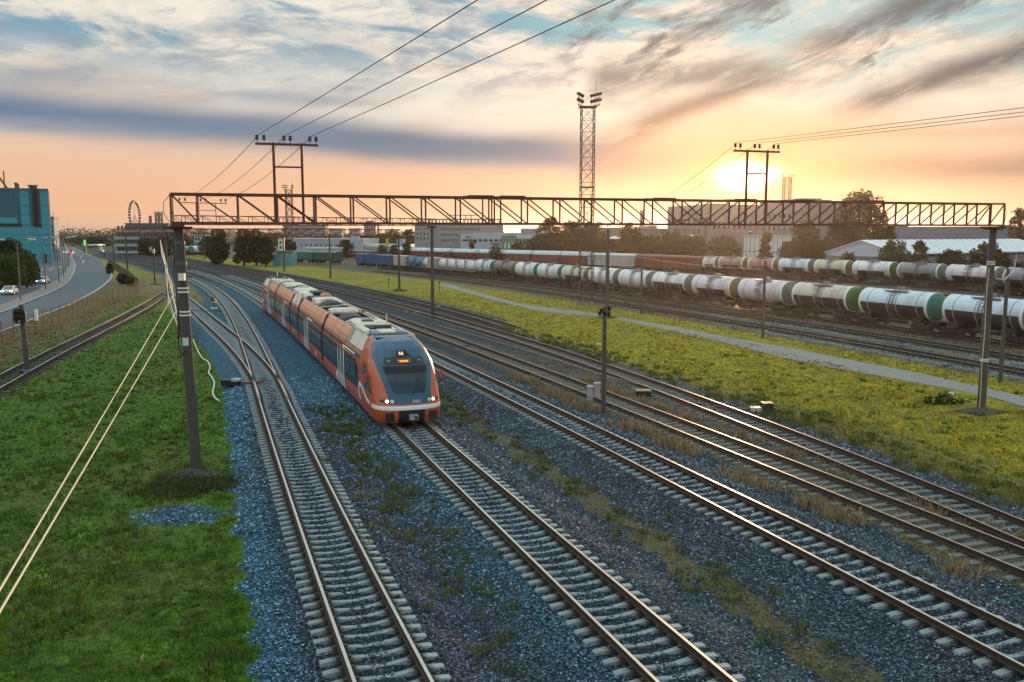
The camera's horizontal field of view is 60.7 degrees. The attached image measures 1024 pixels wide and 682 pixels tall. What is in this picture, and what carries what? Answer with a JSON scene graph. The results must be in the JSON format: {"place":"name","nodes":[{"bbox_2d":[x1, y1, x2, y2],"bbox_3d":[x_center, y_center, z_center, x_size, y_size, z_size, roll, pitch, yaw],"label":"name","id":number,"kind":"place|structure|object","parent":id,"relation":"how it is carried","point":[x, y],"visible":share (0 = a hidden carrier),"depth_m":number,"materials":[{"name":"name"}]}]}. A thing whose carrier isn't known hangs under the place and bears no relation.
{"place":"outdoors","nodes":[
{"label":"outdoors","id":0,"kind":"place"},
{"bbox_2d":[0,244,110,329],"bbox_3d":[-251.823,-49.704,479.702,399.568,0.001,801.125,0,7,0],"label":"road","id":1,"kind":"structure","parent":0,"point":[90,274],"depth_m":158.03,"materials":[{"name":"grey asphalt"}]},
{"bbox_2d":[414,215,502,248],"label":"unfinished building","id":2,"kind":"structure","parent":0,"point":[446,236],"depth_m":403.12,"materials":[{"name":"grey concrete"}]},
{"bbox_2d":[0,233,1023,681],"bbox_3d":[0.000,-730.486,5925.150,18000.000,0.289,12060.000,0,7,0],"label":"ground","id":3,"kind":"structure","parent":0,"point":[294,357],"depth_m":34.04,"materials":[{"name":"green plant"}]},
{"bbox_2d":[0,252,28,289],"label":"shrub","id":4,"kind":"object","parent":3,"relation":"on","point":[8,268],"visible":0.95,"depth_m":148.89,"materials":[{"name":"green plant"}]},
{"bbox_2d":[0,237,31,278],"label":"tree","id":5,"kind":"object","parent":3,"relation":"on","point":[8,247],"visible":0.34,"depth_m":172.94,"materials":[{"name":"green plant"}]},
{"bbox_2d":[13,304,30,372],"bbox_3d":[-35.218,-0.003,62.805,0.920,5.233,0.790,0,7,0],"label":"railway signal","id":6,"kind":"object","parent":3,"relation":"on","point":[19,315],"visible":0.84,"depth_m":62.76,"materials":[{"name":"metal"}]},
{"bbox_2d":[0,171,53,263],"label":"factory block","id":7,"kind":"structure","parent":3,"relation":"on","point":[24,213],"depth_m":279.13,"materials":[{"name":"teal paint"}]},
{"bbox_2d":[18,253,39,287],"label":"shrub","id":8,"kind":"object","parent":3,"relation":"on","point":[31,267],"visible":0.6,"depth_m":159.40,"materials":[{"name":"green plant"}]},
{"bbox_2d":[0,242,69,303],"bbox_3d":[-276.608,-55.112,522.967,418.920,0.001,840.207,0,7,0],"label":"roadway far side","id":9,"kind":"object","parent":3,"relation":"on","point":[50,274],"visible":0.33,"depth_m":205.02,"materials":[{"name":"concrete"}]},
{"bbox_2d":[0,245,74,311],"bbox_3d":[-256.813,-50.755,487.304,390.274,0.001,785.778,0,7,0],"label":"median","id":10,"kind":"object","parent":3,"relation":"on","point":[54,285],"visible":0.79,"depth_m":151.15,"materials":[{"name":"grey concrete"}]},
{"bbox_2d":[51,211,60,260],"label":"stair tower","id":11,"kind":"structure","parent":3,"relation":"on","point":[54,227],"depth_m":308.49,"materials":[{"name":"grey metal"}]},
{"bbox_2d":[0,259,137,343],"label":"road fence","id":12,"kind":"object","parent":3,"relation":"on","point":[119,269],"visible":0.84,"depth_m":107.20,"materials":[{"name":"grey metal"}]},
{"bbox_2d":[0,279,192,397],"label":"railway track","id":13,"kind":"structure","parent":3,"relation":"on","point":[36,367],"depth_m":76.53,"materials":[{"name":"metal"}]},
{"bbox_2d":[114,223,190,254],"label":"office block","id":14,"kind":"structure","parent":3,"relation":"on","point":[133,239],"depth_m":387.19,"materials":[{"name":"grey glass"}]},
{"bbox_2d":[59,228,284,245],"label":"trees","id":15,"kind":"object","parent":3,"relation":"on","point":[110,237],"visible":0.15,"depth_m":634.14,"materials":[{"name":"green plant"}]},
{"bbox_2d":[108,467,251,501],"bbox_3d":[-13.454,5.706,35.147,5.480,0.397,3.995,0,7,0],"label":"tall grass clump","id":16,"kind":"object","parent":3,"relation":"on","point":[186,483],"visible":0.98,"depth_m":34.90,"materials":[{"name":"green plant"}]},
{"bbox_2d":[207,230,230,264],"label":"tree","id":17,"kind":"object","parent":3,"relation":"on","point":[219,251],"visible":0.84,"depth_m":267.32,"materials":[{"name":"green plant"}]},
{"bbox_2d":[123,228,331,277],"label":"track gantry","id":18,"kind":"object","parent":3,"relation":"on","point":[238,233],"visible":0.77,"depth_m":199.41,"materials":[{"name":"metal"}]},
{"bbox_2d":[161,290,297,404],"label":"railway track","id":19,"kind":"structure","parent":3,"relation":"on","point":[210,328],"depth_m":74.52,"materials":[{"name":"metal"}]},
{"bbox_2d":[231,230,255,265],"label":"tree","id":20,"kind":"object","parent":3,"relation":"on","point":[244,254],"visible":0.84,"depth_m":259.36,"materials":[{"name":"green plant"}]},
{"bbox_2d":[254,235,275,266],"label":"tree","id":21,"kind":"object","parent":3,"relation":"on","point":[266,248],"visible":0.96,"depth_m":255.57,"materials":[{"name":"green plant"}]},
{"bbox_2d":[102,255,450,681],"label":"railway track","id":22,"kind":"structure","parent":3,"relation":"on","point":[303,542],"depth_m":27.90,"materials":[{"name":"metal"}]},
{"bbox_2d":[161,229,400,296],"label":"track gantry","id":23,"kind":"object","parent":3,"relation":"on","point":[228,235],"visible":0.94,"depth_m":141.51,"materials":[{"name":"metal"}]},
{"bbox_2d":[272,251,296,265],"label":"hut","id":24,"kind":"object","parent":3,"relation":"on","point":[290,258],"visible":0.9,"depth_m":261.11,"materials":[{"name":"teal metal"}]},
{"bbox_2d":[169,198,436,336],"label":"track gantry","id":25,"kind":"object","parent":3,"relation":"on","point":[432,268],"visible":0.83,"depth_m":93.53,"materials":[{"name":"metal"}]},
{"bbox_2d":[313,251,342,263],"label":"goods wagon","id":26,"kind":"object","parent":3,"relation":"on","point":[323,256],"visible":0.96,"depth_m":272.43,"materials":[{"name":"metal"}]},
{"bbox_2d":[284,236,378,250],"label":"long shed","id":27,"kind":"structure","parent":3,"relation":"on","point":[301,243],"depth_m":433.00,"materials":[{"name":"grey metal"}]},
{"bbox_2d":[164,255,520,328],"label":"railway track","id":28,"kind":"structure","parent":3,"relation":"on","point":[480,320],"depth_m":120.32,"materials":[{"name":"metal"}]},
{"bbox_2d":[353,239,414,250],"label":"long shed","id":29,"kind":"structure","parent":3,"relation":"on","point":[359,244],"depth_m":424.95,"materials":[{"name":"white paint"}]},
{"bbox_2d":[103,253,745,681],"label":"railway track","id":30,"kind":"structure","parent":3,"relation":"on","point":[491,483],"depth_m":25.94,"materials":[{"name":"metal"}]},
{"bbox_2d":[258,271,441,422],"bbox_3d":[-17.866,-2.523,78.369,4.228,4.933,74.638,-3,8,-20],"label":"passenger train","id":31,"kind":"object","parent":30,"relation":"on","point":[380,369],"visible":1,"depth_m":49.24,"materials":[{"name":"metal"}]},
{"bbox_2d":[460,233,521,249],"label":"workshop","id":32,"kind":"structure","parent":3,"relation":"on","point":[484,240],"depth_m":333.06,"materials":[{"name":"white concrete"}]},
{"bbox_2d":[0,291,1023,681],"bbox_3d":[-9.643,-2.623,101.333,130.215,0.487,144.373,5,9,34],"label":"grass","id":33,"kind":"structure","parent":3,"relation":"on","point":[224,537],"depth_m":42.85,"materials":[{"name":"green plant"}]},
{"bbox_2d":[529,234,551,250],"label":"tree","id":34,"kind":"object","parent":3,"relation":"on","point":[540,241],"visible":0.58,"depth_m":258.93,"materials":[{"name":"green plant"}]},
{"bbox_2d":[532,217,563,250],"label":"tree","id":35,"kind":"object","parent":3,"relation":"on","point":[552,231],"visible":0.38,"depth_m":286.26,"materials":[{"name":"green plant"}]},
{"bbox_2d":[547,235,578,250],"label":"tree","id":36,"kind":"object","parent":3,"relation":"on","point":[560,243],"visible":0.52,"depth_m":255.04,"materials":[{"name":"green plant"}]},
{"bbox_2d":[107,252,1023,681],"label":"railway track","id":37,"kind":"structure","parent":3,"relation":"on","point":[1013,668],"depth_m":28.56,"materials":[{"name":"metal"}]},
{"bbox_2d":[559,220,586,250],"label":"tree","id":38,"kind":"object","parent":3,"relation":"on","point":[573,231],"visible":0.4,"depth_m":281.16,"materials":[{"name":"green plant"}]},
{"bbox_2d":[127,371,1023,681],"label":"ballast stones","id":39,"kind":"object","parent":3,"relation":"on","point":[975,629],"visible":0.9,"depth_m":27.64,"materials":[{"name":"grey gravel"}]},
{"bbox_2d":[140,255,1023,587],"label":"railway track","id":40,"kind":"structure","parent":3,"relation":"on","point":[514,365],"depth_m":37.27,"materials":[{"name":"metal"}]},
{"bbox_2d":[141,254,1023,552],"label":"railway track","id":41,"kind":"structure","parent":3,"relation":"on","point":[657,388],"depth_m":44.06,"materials":[{"name":"metal"}]},
{"bbox_2d":[576,81,601,305],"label":"floodlight mast","id":42,"kind":"object","parent":3,"relation":"on","point":[579,301],"visible":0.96,"depth_m":120.86,"materials":[{"name":"metal"}]},
{"bbox_2d":[163,135,1016,469],"bbox_3d":[7.480,-2.302,43.153,45.678,14.876,1.300,-2,7,-18],"label":"track gantry","id":43,"kind":"object","parent":3,"relation":"on","point":[183,309],"visible":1,"depth_m":40.31,"materials":[{"name":"metal"}]},
{"bbox_2d":[0,294,173,590],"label":"cable","id":44,"kind":"object","parent":43,"relation":"attached to","point":[23,549],"visible":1,"depth_m":20.69,"materials":[{"name":"beige metal"}]},
{"bbox_2d":[0,310,176,612],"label":"cable","id":45,"kind":"object","parent":43,"relation":"attached to","point":[26,566],"visible":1,"depth_m":19.36,"materials":[{"name":"beige metal"}]},
{"bbox_2d":[287,0,546,134],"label":"power wire","id":46,"kind":"object","parent":43,"relation":"attached to","point":[432,59],"visible":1,"depth_m":19.85,"materials":[{"name":"black metal"}]},
{"bbox_2d":[314,0,614,134],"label":"power wire","id":47,"kind":"object","parent":43,"relation":"attached to","point":[485,58],"visible":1,"depth_m":19.80,"materials":[{"name":"black metal"}]},
{"bbox_2d":[598,306,610,411],"bbox_3d":[5.158,1.181,49.066,0.740,6.284,0.353,0,7,0],"label":"railway signal","id":48,"kind":"object","parent":3,"relation":"on","point":[604,312],"visible":0.9,"depth_m":48.95,"materials":[{"name":"metal"}]},
{"bbox_2d":[595,225,641,310],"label":"crossarm pole","id":49,"kind":"object","parent":3,"relation":"on","point":[607,268],"visible":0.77,"depth_m":105.16,"materials":[{"name":"metal"}]},
{"bbox_2d":[572,226,666,252],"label":"factory","id":50,"kind":"structure","parent":3,"relation":"on","point":[655,231],"depth_m":431.56,"materials":[{"name":"grey concrete"}]},
{"bbox_2d":[616,222,640,253],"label":"tree","id":51,"kind":"object","parent":3,"relation":"on","point":[629,232],"visible":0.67,"depth_m":276.64,"materials":[{"name":"green plant"}]},
{"bbox_2d":[628,234,660,253],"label":"tree","id":52,"kind":"object","parent":3,"relation":"on","point":[648,245],"visible":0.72,"depth_m":258.52,"materials":[{"name":"green plant"}]},
{"bbox_2d":[303,328,1023,676],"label":"green weeds","id":53,"kind":"object","parent":3,"relation":"on","point":[411,532],"visible":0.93,"depth_m":35.77,"materials":[{"name":"green plant"}]},
{"bbox_2d":[655,231,685,254],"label":"tree","id":54,"kind":"object","parent":3,"relation":"on","point":[665,247],"visible":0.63,"depth_m":258.56,"materials":[{"name":"green plant"}]},
{"bbox_2d":[674,235,710,255],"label":"tree","id":55,"kind":"object","parent":3,"relation":"on","point":[692,244],"visible":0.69,"depth_m":251.84,"materials":[{"name":"green plant"}]},
{"bbox_2d":[373,271,1023,376],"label":"railway track","id":56,"kind":"structure","parent":3,"relation":"on","point":[906,351],"depth_m":86.91,"materials":[{"name":"metal"}]},
{"bbox_2d":[379,268,1023,349],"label":"railway track","id":57,"kind":"structure","parent":3,"relation":"on","point":[975,339],"depth_m":98.49,"materials":[{"name":"metal"}]},
{"bbox_2d":[475,257,500,278],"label":"tank wagon","id":58,"kind":"object","parent":57,"relation":"on","point":[483,266],"visible":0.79,"depth_m":188.44,"materials":[{"name":"white paint"}]},
{"bbox_2d":[492,258,522,280],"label":"tank wagon","id":59,"kind":"object","parent":57,"relation":"on","point":[505,269],"visible":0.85,"depth_m":179.88,"materials":[{"name":"grey metal"}]},
{"bbox_2d":[514,261,541,282],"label":"tank wagon","id":60,"kind":"object","parent":57,"relation":"on","point":[527,270],"visible":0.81,"depth_m":171.19,"materials":[{"name":"white paint"}]},
{"bbox_2d":[535,261,568,285],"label":"tank wagon","id":61,"kind":"object","parent":57,"relation":"on","point":[548,273],"visible":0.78,"depth_m":162.58,"materials":[{"name":"white paint"}]},
{"bbox_2d":[560,263,595,288],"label":"tank wagon","id":62,"kind":"object","parent":57,"relation":"on","point":[570,274],"visible":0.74,"depth_m":154.35,"materials":[{"name":"white paint"}]},
{"bbox_2d":[586,266,622,292],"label":"tank wagon","id":63,"kind":"object","parent":57,"relation":"on","point":[599,276],"visible":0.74,"depth_m":145.00,"materials":[{"name":"white paint"}]},
{"bbox_2d":[616,267,656,296],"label":"tank wagon","id":64,"kind":"object","parent":57,"relation":"on","point":[629,280],"visible":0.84,"depth_m":136.75,"materials":[{"name":"white paint"}]},
{"bbox_2d":[649,269,698,301],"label":"tank wagon","id":65,"kind":"object","parent":57,"relation":"on","point":[675,283],"visible":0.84,"depth_m":127.39,"materials":[{"name":"white paint"}]},
{"bbox_2d":[688,272,744,306],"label":"tank wagon","id":66,"kind":"object","parent":57,"relation":"on","point":[711,288],"visible":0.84,"depth_m":118.20,"materials":[{"name":"white paint"}]},
{"bbox_2d":[734,275,795,313],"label":"tank wagon","id":67,"kind":"object","parent":57,"relation":"on","point":[778,292],"visible":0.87,"depth_m":108.82,"materials":[{"name":"white paint"}]},
{"bbox_2d":[787,279,863,321],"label":"tank wagon","id":68,"kind":"object","parent":57,"relation":"on","point":[826,297],"visible":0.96,"depth_m":99.34,"materials":[{"name":"white paint"}]},
{"bbox_2d":[853,285,946,332],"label":"tank wagon","id":69,"kind":"object","parent":57,"relation":"on","point":[878,305],"visible":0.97,"depth_m":89.31,"materials":[{"name":"white paint"}]},
{"bbox_2d":[935,291,1023,344],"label":"tank wagon","id":70,"kind":"object","parent":57,"relation":"on","point":[962,315],"visible":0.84,"depth_m":80.77,"materials":[{"name":"white paint"}]},
{"bbox_2d":[419,274,1023,362],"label":"railway track","id":71,"kind":"structure","parent":3,"relation":"on","point":[930,344],"depth_m":94.24,"materials":[{"name":"metal"}]},
{"bbox_2d":[706,235,743,256],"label":"tree","id":72,"kind":"object","parent":3,"relation":"on","point":[729,246],"visible":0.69,"depth_m":246.81,"materials":[{"name":"green plant"}]},
{"bbox_2d":[440,284,1023,406],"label":"footpath","id":73,"kind":"structure","parent":3,"relation":"on","point":[888,372],"depth_m":70.12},
{"bbox_2d":[667,198,849,254],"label":"factory","id":74,"kind":"structure","parent":3,"relation":"on","point":[708,233],"depth_m":387.51,"materials":[{"name":"grey concrete"}]},
{"bbox_2d":[506,374,1023,585],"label":"dry weeds","id":75,"kind":"object","parent":3,"relation":"on","point":[585,406],"visible":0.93,"depth_m":39.81,"materials":[{"name":"brown plant"}]},
{"bbox_2d":[743,235,797,258],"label":"white shed","id":76,"kind":"structure","parent":3,"relation":"on","point":[752,244],"depth_m":265.50,"materials":[{"name":"paint"}]},
{"bbox_2d":[775,240,803,258],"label":"tree","id":77,"kind":"object","parent":3,"relation":"on","point":[790,249],"visible":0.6,"depth_m":219.83,"materials":[{"name":"green plant"}]},
{"bbox_2d":[789,219,821,258],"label":"tree","id":78,"kind":"object","parent":3,"relation":"on","point":[804,234],"visible":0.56,"depth_m":226.95,"materials":[{"name":"green plant"}]},
{"bbox_2d":[805,238,830,260],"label":"tree","id":79,"kind":"object","parent":3,"relation":"on","point":[821,246],"visible":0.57,"depth_m":212.90,"materials":[{"name":"green plant"}]},
{"bbox_2d":[657,271,1023,295],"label":"railway track","id":80,"kind":"structure","parent":3,"relation":"on","point":[1015,294],"depth_m":169.55,"materials":[{"name":"metal"}]},
{"bbox_2d":[502,250,533,261],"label":"goods wagon","id":81,"kind":"object","parent":80,"relation":"on","point":[519,255],"visible":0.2,"depth_m":254.05,"materials":[{"name":"metal"}]},
{"bbox_2d":[531,250,562,263],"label":"goods wagon","id":82,"kind":"object","parent":80,"relation":"on","point":[538,256],"visible":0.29,"depth_m":245.51,"materials":[{"name":"metal"}]},
{"bbox_2d":[561,251,592,265],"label":"goods wagon","id":83,"kind":"object","parent":80,"relation":"on","point":[569,257],"visible":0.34,"depth_m":238.06,"materials":[{"name":"metal"}]},
{"bbox_2d":[596,253,636,269],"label":"goods wagon","id":84,"kind":"object","parent":80,"relation":"on","point":[621,259],"visible":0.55,"depth_m":226.13,"materials":[{"name":"metal"}]},
{"bbox_2d":[635,254,666,271],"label":"goods wagon","id":85,"kind":"object","parent":80,"relation":"on","point":[649,263],"visible":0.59,"depth_m":218.07,"materials":[{"name":"metal"}]},
{"bbox_2d":[662,255,691,272],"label":"goods wagon","id":86,"kind":"object","parent":80,"relation":"on","point":[670,265],"visible":0.83,"depth_m":212.34,"materials":[{"name":"metal"}]},
{"bbox_2d":[716,254,750,275],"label":"tank wagon","id":87,"kind":"object","parent":80,"relation":"on","point":[737,264],"visible":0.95,"depth_m":199.66,"materials":[{"name":"white paint"}]},
{"bbox_2d":[745,255,780,276],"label":"tank wagon","id":88,"kind":"object","parent":80,"relation":"on","point":[755,265],"visible":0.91,"depth_m":193.21,"materials":[{"name":"white paint"}]},
{"bbox_2d":[776,256,816,278],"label":"tank wagon","id":89,"kind":"object","parent":80,"relation":"on","point":[791,267],"visible":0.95,"depth_m":185.87,"materials":[{"name":"white paint"}]},
{"bbox_2d":[811,257,854,280],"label":"tank wagon","id":90,"kind":"object","parent":80,"relation":"on","point":[835,268],"visible":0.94,"depth_m":178.03,"materials":[{"name":"white paint"}]},
{"bbox_2d":[849,258,898,283],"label":"tank wagon","id":91,"kind":"object","parent":80,"relation":"on","point":[876,269],"visible":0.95,"depth_m":169.32,"materials":[{"name":"white paint"}]},
{"bbox_2d":[893,260,947,287],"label":"tank wagon","id":92,"kind":"object","parent":80,"relation":"on","point":[923,271],"visible":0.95,"depth_m":159.38,"materials":[{"name":"white paint"}]},
{"bbox_2d":[941,262,1005,291],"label":"tank wagon","id":93,"kind":"object","parent":80,"relation":"on","point":[962,276],"visible":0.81,"depth_m":148.71,"materials":[{"name":"white paint"}]},
{"bbox_2d":[998,267,1023,293],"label":"tank wagon","id":94,"kind":"object","parent":80,"relation":"on","point":[1016,278],"visible":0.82,"depth_m":138.82,"materials":[{"name":"white paint"}]},
{"bbox_2d":[822,219,861,250],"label":"tree","id":95,"kind":"object","parent":3,"relation":"on","point":[841,234],"visible":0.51,"depth_m":221.87,"materials":[{"name":"green plant"}]},
{"bbox_2d":[826,188,896,245],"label":"tree","id":96,"kind":"object","parent":3,"relation":"on","point":[867,232],"visible":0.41,"depth_m":226.40,"materials":[{"name":"green plant"}]},
{"bbox_2d":[873,239,911,279],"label":"tree","id":97,"kind":"object","parent":3,"relation":"on","point":[898,255],"visible":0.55,"depth_m":176.06,"materials":[{"name":"green plant"}]},
{"bbox_2d":[909,240,931,283],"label":"tree","id":98,"kind":"object","parent":3,"relation":"on","point":[920,248],"visible":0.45,"depth_m":170.58,"materials":[{"name":"green plant"}]},
{"bbox_2d":[923,391,964,404],"bbox_3d":[25.768,3.528,52.209,2.548,1.017,1.275,0,7,0],"label":"bush","id":99,"kind":"object","parent":3,"relation":"on","point":[948,398],"visible":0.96,"depth_m":52.00,"materials":[{"name":"green plant"}]},
{"bbox_2d":[935,248,969,283],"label":"tree","id":100,"kind":"object","parent":3,"relation":"on","point":[954,256],"visible":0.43,"depth_m":163.47,"materials":[{"name":"green plant"}]},
{"bbox_2d":[890,225,1023,252],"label":"long hall","id":101,"kind":"structure","parent":3,"relation":"on","point":[956,232],"depth_m":275.92,"materials":[{"name":"white metal"}]},
{"bbox_2d":[965,241,1004,287],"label":"tree","id":102,"kind":"object","parent":3,"relation":"on","point":[976,257],"visible":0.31,"depth_m":157.58,"materials":[{"name":"green plant"}]},
{"bbox_2d":[998,268,1009,382],"bbox_3d":[33.257,-0.918,59.067,0.300,7.968,0.285,0,7,0],"label":"slim pole","id":103,"kind":"object","parent":3,"relation":"on","point":[1002,351],"visible":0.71,"depth_m":59.02,"materials":[{"name":"metal"}]},
{"bbox_2d":[1006,207,1023,252],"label":"tree","id":104,"kind":"object","parent":3,"relation":"on","point":[1019,216],"visible":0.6,"depth_m":257.70,"materials":[{"name":"green plant"}]},
{"bbox_2d":[0,0,1023,232],"label":"sky","id":105,"kind":"structure","parent":0,"point":[106,105],"materials":[{"name":"orange"}]},
{"bbox_2d":[502,228,542,249],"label":"building","id":106,"kind":"structure","parent":0,"point":[526,233],"depth_m":315.40,"materials":[{"name":"white paint"}]},
{"bbox_2d":[824,238,1023,278],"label":"tent warehouse","id":107,"kind":"structure","parent":0,"point":[864,249],"depth_m":199.06,"materials":[{"name":"white fabric"}]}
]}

